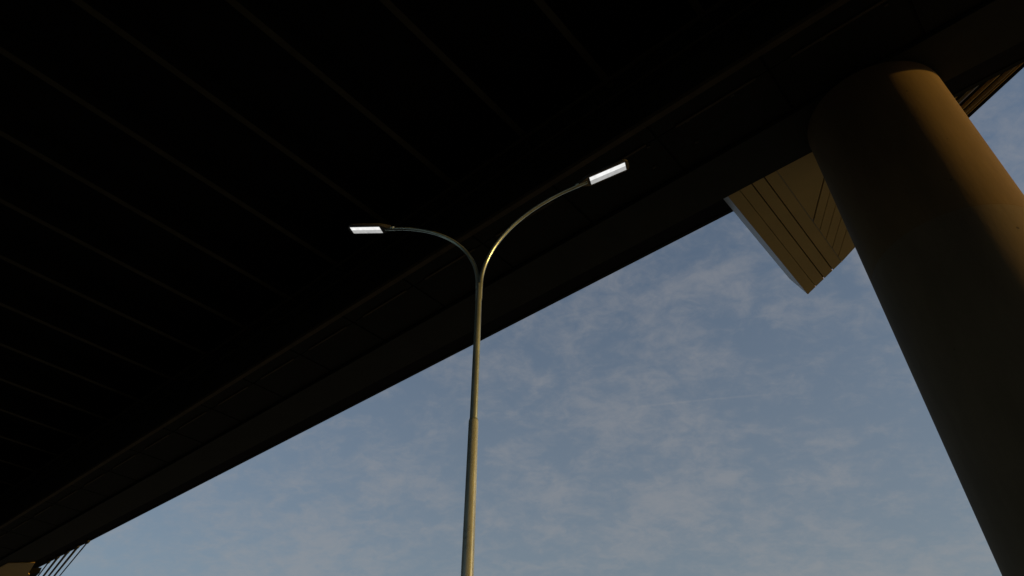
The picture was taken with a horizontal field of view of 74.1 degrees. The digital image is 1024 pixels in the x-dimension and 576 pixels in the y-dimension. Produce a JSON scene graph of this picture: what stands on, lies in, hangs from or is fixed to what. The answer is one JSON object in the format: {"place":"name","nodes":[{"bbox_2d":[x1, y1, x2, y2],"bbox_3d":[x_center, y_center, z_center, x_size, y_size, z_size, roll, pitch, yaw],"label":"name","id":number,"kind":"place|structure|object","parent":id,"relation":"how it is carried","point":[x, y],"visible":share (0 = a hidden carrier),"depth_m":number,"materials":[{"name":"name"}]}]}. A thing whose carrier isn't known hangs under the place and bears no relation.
{"place":"outdoors","nodes":[
{"label":"outdoors","id":0,"kind":"place"},
{"bbox_2d":[37,68,1023,575],"label":"sky","id":1,"kind":"structure","parent":0,"point":[690,409],"materials":[{"name":"blue"}]},
{"bbox_2d":[807,61,1023,575],"bbox_3d":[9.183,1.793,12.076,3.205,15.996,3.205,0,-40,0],"label":"bridge pillar","id":2,"kind":"structure","parent":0,"point":[927,194],"depth_m":12.88,"materials":[{"name":"concrete"}]},
{"bbox_2d":[0,0,1023,567],"bbox_3d":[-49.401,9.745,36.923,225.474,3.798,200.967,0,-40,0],"label":"road bridge","id":3,"kind":"structure","parent":2,"relation":"on","point":[200,282],"depth_m":21.65,"materials":[{"name":"paint"}]},
{"bbox_2d":[0,562,41,575],"bbox_3d":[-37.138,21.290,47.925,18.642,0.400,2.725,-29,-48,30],"label":"ochre canopy","id":4,"kind":"object","parent":3,"relation":"attached to","point":[18,569],"visible":1,"depth_m":44.15,"materials":[{"name":"paint"}]},
{"bbox_2d":[38,560,50,575],"bbox_3d":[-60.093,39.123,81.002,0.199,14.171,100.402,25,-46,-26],"label":"bridge cable","id":5,"kind":"object","parent":3,"relation":"attached to","point":[48,561],"visible":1,"depth_m":47.06,"materials":[{"name":"metal"}]},
{"bbox_2d":[43,555,59,575],"bbox_3d":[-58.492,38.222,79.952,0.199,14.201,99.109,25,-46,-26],"label":"bridge cable","id":6,"kind":"object","parent":3,"relation":"attached to","point":[52,564],"visible":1,"depth_m":47.34,"materials":[{"name":"metal"}]},
{"bbox_2d":[48,550,69,575],"bbox_3d":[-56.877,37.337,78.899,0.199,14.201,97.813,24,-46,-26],"label":"bridge cable","id":7,"kind":"object","parent":3,"relation":"attached to","point":[60,561],"visible":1,"depth_m":47.52,"materials":[{"name":"metal"}]},
{"bbox_2d":[53,545,79,575],"bbox_3d":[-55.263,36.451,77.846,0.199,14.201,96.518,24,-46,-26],"label":"bridge cable","id":8,"kind":"object","parent":3,"relation":"attached to","point":[68,558],"visible":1,"depth_m":47.60,"materials":[{"name":"metal"}]},
{"bbox_2d":[59,539,89,575],"bbox_3d":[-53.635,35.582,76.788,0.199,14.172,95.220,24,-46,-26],"label":"bridge cable","id":9,"kind":"object","parent":3,"relation":"attached to","point":[87,541],"visible":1,"depth_m":46.72,"materials":[{"name":"metal"}]},
{"bbox_2d":[724,63,1023,293],"bbox_3d":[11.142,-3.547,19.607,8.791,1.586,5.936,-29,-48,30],"label":"ochre canopy","id":10,"kind":"object","parent":3,"relation":"attached to","point":[789,216],"visible":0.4,"depth_m":20.05,"materials":[{"name":"brown wood"}]},
{"label":"road","id":11,"kind":"structure","parent":0,"visible":0},
{"bbox_2d":[348,159,628,575],"bbox_3d":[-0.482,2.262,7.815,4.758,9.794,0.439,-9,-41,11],"label":"street lamp","id":12,"kind":"object","parent":11,"relation":"on","point":[590,179],"visible":1,"depth_m":9.04,"materials":[{"name":"metal"}]}
]}

